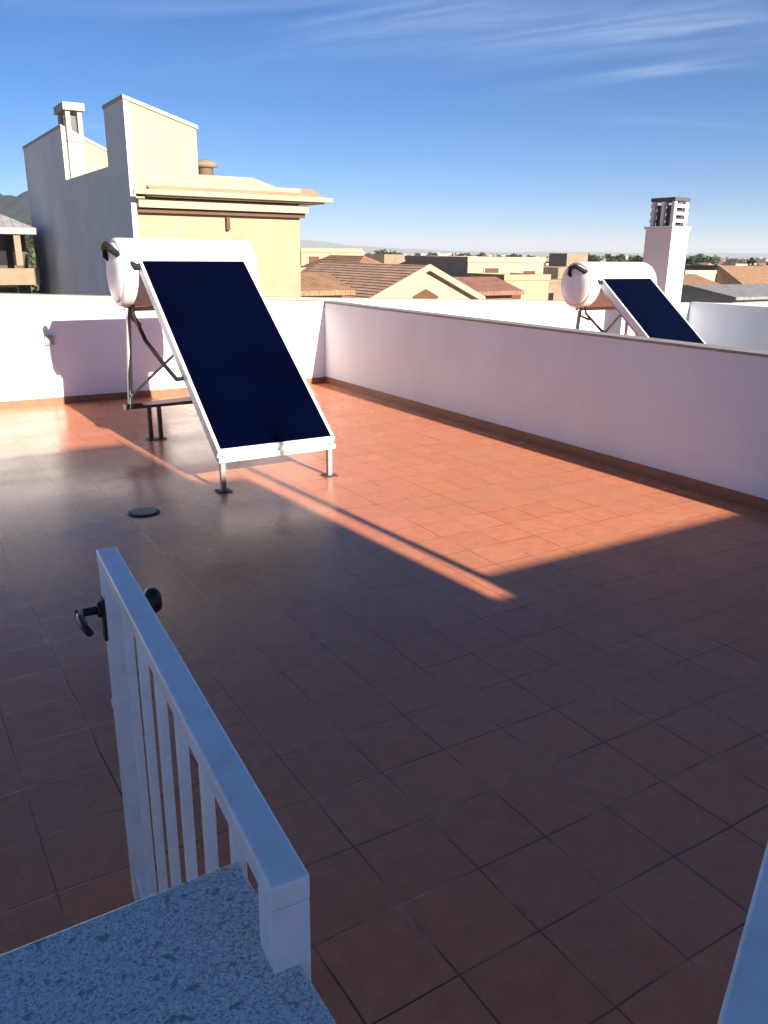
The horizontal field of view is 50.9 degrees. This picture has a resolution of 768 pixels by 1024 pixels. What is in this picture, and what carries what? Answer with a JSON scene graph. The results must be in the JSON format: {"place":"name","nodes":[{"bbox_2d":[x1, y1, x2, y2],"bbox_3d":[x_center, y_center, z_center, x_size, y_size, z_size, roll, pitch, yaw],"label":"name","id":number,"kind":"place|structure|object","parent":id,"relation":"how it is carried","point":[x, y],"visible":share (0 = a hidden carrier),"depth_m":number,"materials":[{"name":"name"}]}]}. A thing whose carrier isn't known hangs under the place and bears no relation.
{"place":"outdoors","nodes":[
{"label":"outdoors","id":0,"kind":"place"},
{"bbox_2d":[0,191,31,237],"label":"hills","id":1,"kind":"structure","parent":0,"point":[17,208],"depth_m":560.04,"materials":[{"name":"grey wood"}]},
{"bbox_2d":[0,214,40,292],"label":"house","id":2,"kind":"structure","parent":0,"point":[17,275],"depth_m":29.32,"materials":[{"name":"stone"}]},
{"bbox_2d":[0,237,15,264],"bbox_3d":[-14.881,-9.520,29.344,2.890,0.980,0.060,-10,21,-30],"label":"doorway","id":3,"kind":"structure","parent":2,"relation":"in","point":[7,254],"depth_m":29.87,"materials":[{"name":"black glass"}]},
{"bbox_2d":[0,285,19,292],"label":"window","id":4,"kind":"structure","parent":2,"relation":"in","point":[3,288],"depth_m":30.24,"materials":[{"name":"black glass"}]},
{"bbox_2d":[0,862,336,1023],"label":"stair wall","id":5,"kind":"structure","parent":0,"point":[191,951],"depth_m":0.90,"materials":[{"name":"stone"}]},
{"bbox_2d":[74,547,310,980],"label":"metal gate","id":6,"kind":"structure","parent":5,"relation":"attached to","point":[125,608],"depth_m":1.37,"materials":[{"name":"white metal"}]},
{"bbox_2d":[22,94,332,296],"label":"cream building","id":7,"kind":"structure","parent":0,"point":[146,173],"depth_m":22.44,"materials":[{"name":"beige paint"}]},
{"bbox_2d":[300,248,362,265],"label":"house","id":8,"kind":"structure","parent":0,"point":[308,255],"depth_m":59.82,"materials":[{"name":"beige paint"}]},
{"bbox_2d":[307,255,319,263],"bbox_3d":[-5.199,-18.215,59.835,1.060,1.610,0.058,-10,21,-30],"label":"window","id":9,"kind":"structure","parent":8,"relation":"in","point":[310,258],"depth_m":59.57,"materials":[{"name":"brown wood"}]},
{"bbox_2d":[0,383,767,1023],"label":"terrace floor","id":10,"kind":"structure","parent":0,"point":[490,709],"depth_m":3.16,"materials":[{"name":"tile"}]},
{"bbox_2d":[127,507,159,516],"bbox_3d":[-1.581,-0.003,5.307,0.210,0.010,0.210,-10,21,-30],"label":"floor drain","id":11,"kind":"object","parent":10,"relation":"on","point":[144,512],"visible":1,"depth_m":5.29,"materials":[{"name":"metal"}]},
{"bbox_2d":[0,293,324,408],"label":"parapet wall","id":12,"kind":"structure","parent":10,"relation":"on","point":[88,351],"depth_m":9.00,"materials":[{"name":"paint"}]},
{"bbox_2d":[44,335,55,396],"bbox_3d":[-3.625,-1.588,8.813,0.090,0.673,0.058,-10,21,-30],"label":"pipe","id":13,"kind":"object","parent":12,"relation":"attached to","point":[49,340],"depth_m":8.73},
{"bbox_2d":[101,238,337,493],"bbox_3d":[-1.357,-1.319,6.584,1.306,1.739,2.201,-10,21,-30],"label":"solar water heater","id":14,"kind":"object","parent":10,"relation":"on","point":[248,388],"visible":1,"depth_m":6.40,"materials":[{"name":"glass"}]},
{"bbox_2d":[324,301,767,512],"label":"parapet wall","id":15,"kind":"structure","parent":10,"relation":"on","point":[692,416],"depth_m":6.78,"materials":[{"name":"paint"}]},
{"bbox_2d":[0,0,767,252],"label":"sky","id":16,"kind":"structure","parent":0,"point":[448,125],"materials":[{"name":"blue"}]},
{"bbox_2d":[366,254,405,263],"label":"house","id":17,"kind":"structure","parent":0,"point":[391,258],"depth_m":77.79,"materials":[{"name":"paint"}]},
{"bbox_2d":[301,262,485,298],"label":"house","id":18,"kind":"structure","parent":0,"point":[379,280],"depth_m":30.41,"materials":[{"name":"tile"}]},
{"bbox_2d":[413,289,437,298],"bbox_3d":[1.559,-8.056,30.166,1.100,0.560,0.059,-10,21,-30],"label":"window","id":19,"kind":"structure","parent":18,"relation":"in","point":[425,294],"depth_m":30.11,"materials":[{"name":"brown wood"}]},
{"bbox_2d":[405,256,545,276],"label":"house","id":20,"kind":"structure","parent":0,"point":[456,266],"depth_m":44.44,"materials":[{"name":"yellow paint"}]},
{"bbox_2d":[483,266,499,272],"bbox_3d":[5.848,-12.365,44.145,1.110,2.060,0.058,-10,21,-30],"label":"window","id":21,"kind":"structure","parent":20,"relation":"in","point":[486,269],"depth_m":43.83,"materials":[{"name":"brown wood"}]},
{"bbox_2d":[521,269,536,273],"bbox_3d":[8.142,-13.273,45.341,1.060,0.710,0.058,-10,21,-30],"label":"window","id":22,"kind":"structure","parent":20,"relation":"in","point":[531,271],"depth_m":45.26,"materials":[{"name":"brown wood"}]},
{"bbox_2d":[453,277,523,299],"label":"house","id":23,"kind":"structure","parent":0,"point":[493,288],"depth_m":32.94,"materials":[{"name":"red tile"}]},
{"bbox_2d":[465,273,550,299],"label":"house","id":24,"kind":"structure","parent":0,"point":[534,286],"depth_m":40.40,"materials":[{"name":"yellow paint"}]},
{"bbox_2d":[512,287,522,299],"bbox_3d":[6.509,-10.796,39.952,0.860,0.660,0.058,-10,21,-30],"label":"window","id":25,"kind":"structure","parent":24,"relation":"in","point":[514,297],"depth_m":40.02,"materials":[{"name":"brown wood"}]},
{"bbox_2d":[300,240,767,258],"bbox_3d":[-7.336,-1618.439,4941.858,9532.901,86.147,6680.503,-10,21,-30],"label":"hills","id":26,"kind":"structure","parent":0,"point":[314,244],"depth_m":4768.75,"materials":[{"name":"grey"}]},
{"bbox_2d":[407,254,725,258],"bbox_3d":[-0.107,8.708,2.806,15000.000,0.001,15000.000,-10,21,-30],"label":"ground","id":27,"kind":"structure","parent":0,"point":[542,256],"depth_m":3616.91,"materials":[{"name":"beige"}]},
{"bbox_2d":[25,235,38,293],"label":"tree","id":28,"kind":"object","parent":27,"relation":"on","point":[29,242],"visible":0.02,"depth_m":73.64,"materials":[{"name":"green plant"}]},
{"bbox_2d":[27,246,39,293],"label":"tree","id":29,"kind":"object","parent":27,"relation":"on","point":[34,288],"visible":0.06,"depth_m":72.84,"materials":[{"name":"green plant"}]},
{"bbox_2d":[301,273,354,296],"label":"house","id":30,"kind":"structure","parent":27,"relation":"on","point":[321,285],"depth_m":27.41,"materials":[{"name":"tile"}]},
{"bbox_2d":[300,255,382,271],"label":"house","id":31,"kind":"structure","parent":27,"relation":"on","point":[347,258],"depth_m":42.91,"materials":[{"name":"tile"}]},
{"bbox_2d":[374,249,402,254],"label":"tree","id":32,"kind":"object","parent":27,"relation":"on","point":[384,252],"visible":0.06,"depth_m":122.87,"materials":[{"name":"green plant"}]},
{"bbox_2d":[414,252,437,255],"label":"tree","id":33,"kind":"object","parent":27,"relation":"on","point":[433,254],"depth_m":131.45,"materials":[{"name":"green plant"}]},
{"bbox_2d":[448,253,469,255],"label":"tree","id":34,"kind":"object","parent":27,"relation":"on","point":[461,254],"visible":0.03,"depth_m":142.60,"materials":[{"name":"green plant"}]},
{"bbox_2d":[506,253,521,256],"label":"tree","id":35,"kind":"object","parent":27,"relation":"on","point":[513,256],"visible":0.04,"depth_m":184.81,"materials":[{"name":"green plant"}]},
{"bbox_2d":[543,267,566,299],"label":"house","id":36,"kind":"structure","parent":27,"relation":"on","point":[554,287],"depth_m":99.45,"materials":[{"name":"paint"}]},
{"bbox_2d":[548,293,553,299],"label":"window","id":37,"kind":"structure","parent":36,"relation":"in","point":[550,297],"depth_m":98.37,"materials":[{"name":"grey glass"}]},
{"bbox_2d":[543,253,587,266],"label":"house","id":38,"kind":"structure","parent":27,"relation":"on","point":[561,259],"depth_m":115.17,"materials":[{"name":"paint"}]},
{"bbox_2d":[588,255,597,261],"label":"tree","id":39,"kind":"object","parent":27,"relation":"on","point":[592,260],"visible":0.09,"depth_m":189.04,"materials":[{"name":"green plant"}]},
{"bbox_2d":[586,253,599,261],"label":"tree","id":40,"kind":"object","parent":27,"relation":"on","point":[592,256],"visible":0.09,"depth_m":193.76,"materials":[{"name":"green plant"}]},
{"bbox_2d":[599,254,617,260],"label":"house","id":41,"kind":"structure","parent":27,"relation":"on","point":[606,255],"depth_m":328.22,"materials":[{"name":"paint"}]},
{"bbox_2d":[605,254,628,261],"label":"tree","id":42,"kind":"object","parent":27,"relation":"on","point":[621,258],"visible":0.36,"depth_m":194.51,"materials":[{"name":"green plant"}]},
{"bbox_2d":[628,255,642,261],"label":"tree","id":43,"kind":"object","parent":27,"relation":"on","point":[637,258],"visible":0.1,"depth_m":142.67,"materials":[{"name":"green plant"}]},
{"bbox_2d":[685,255,701,264],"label":"tree","id":44,"kind":"object","parent":27,"relation":"on","point":[690,261],"visible":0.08,"depth_m":114.50,"materials":[{"name":"green plant"}]},
{"bbox_2d":[693,253,720,264],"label":"tree","id":45,"kind":"object","parent":27,"relation":"on","point":[709,259],"visible":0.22,"depth_m":151.50,"materials":[{"name":"green plant"}]},
{"bbox_2d":[684,264,732,269],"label":"house","id":46,"kind":"structure","parent":27,"relation":"on","point":[700,267],"depth_m":73.08,"materials":[{"name":"brown tile"}]},
{"bbox_2d":[680,284,767,302],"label":"house","id":47,"kind":"structure","parent":27,"relation":"on","point":[738,293],"depth_m":48.07,"materials":[{"name":"white paint"}]},
{"bbox_2d":[728,258,739,263],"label":"tree","id":48,"kind":"object","parent":27,"relation":"on","point":[735,261],"visible":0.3,"depth_m":289.73,"materials":[{"name":"green plant"}]},
{"bbox_2d":[747,257,756,264],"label":"tree","id":49,"kind":"object","parent":27,"relation":"on","point":[750,260],"visible":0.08,"depth_m":133.13,"materials":[{"name":"green plant"}]},
{"bbox_2d":[756,259,767,262],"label":"house","id":50,"kind":"structure","parent":27,"relation":"on","point":[761,260],"depth_m":249.39,"materials":[{"name":"white paint"}]},
{"bbox_2d":[682,274,718,285],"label":"roof","id":51,"kind":"structure","parent":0,"point":[691,279],"depth_m":51.90,"materials":[{"name":"tile"}]},
{"bbox_2d":[684,269,716,281],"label":"house","id":52,"kind":"structure","parent":0,"point":[709,274],"depth_m":68.36,"materials":[{"name":"white paint"}]},
{"bbox_2d":[722,264,747,265],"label":"house","id":53,"kind":"structure","parent":0,"point":[737,264],"depth_m":110.04,"materials":[{"name":"white paint"}]},
{"bbox_2d":[713,266,767,283],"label":"roof","id":54,"kind":"structure","parent":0,"point":[741,274],"depth_m":68.88,"materials":[{"name":"tile"}]},
{"bbox_2d":[717,842,767,1023],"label":"metal gate","id":55,"kind":"structure","parent":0,"point":[745,1001],"depth_m":0.77,"materials":[{"name":"metal"}]},
{"label":"terrace floor","id":56,"kind":"structure","parent":0,"visible":0},
{"bbox_2d":[264,296,767,335],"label":"parapet wall","id":57,"kind":"structure","parent":56,"relation":"on","point":[559,313],"depth_m":15.36,"materials":[{"name":"paint"}]},
{"bbox_2d":[688,302,767,350],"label":"parapet wall","id":58,"kind":"structure","parent":57,"relation":"attached to","point":[736,325],"depth_m":17.11,"materials":[{"name":"white paint"}]},
{"bbox_2d":[561,262,705,343],"bbox_3d":[3.403,-2.254,10.279,1.336,1.764,2.211,-10,21,-30],"label":"solar water heater","id":59,"kind":"object","parent":56,"relation":"on","point":[635,297],"visible":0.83,"depth_m":10.35,"materials":[{"name":"metal"}]},
{"bbox_2d":[635,197,690,335],"bbox_3d":[5.407,-4.466,15.718,0.536,3.087,0.680,-10,21,-30],"label":"white chimney","id":60,"kind":"object","parent":56,"relation":"on","point":[665,246],"visible":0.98,"depth_m":15.33,"materials":[{"name":"paint"}]}
]}

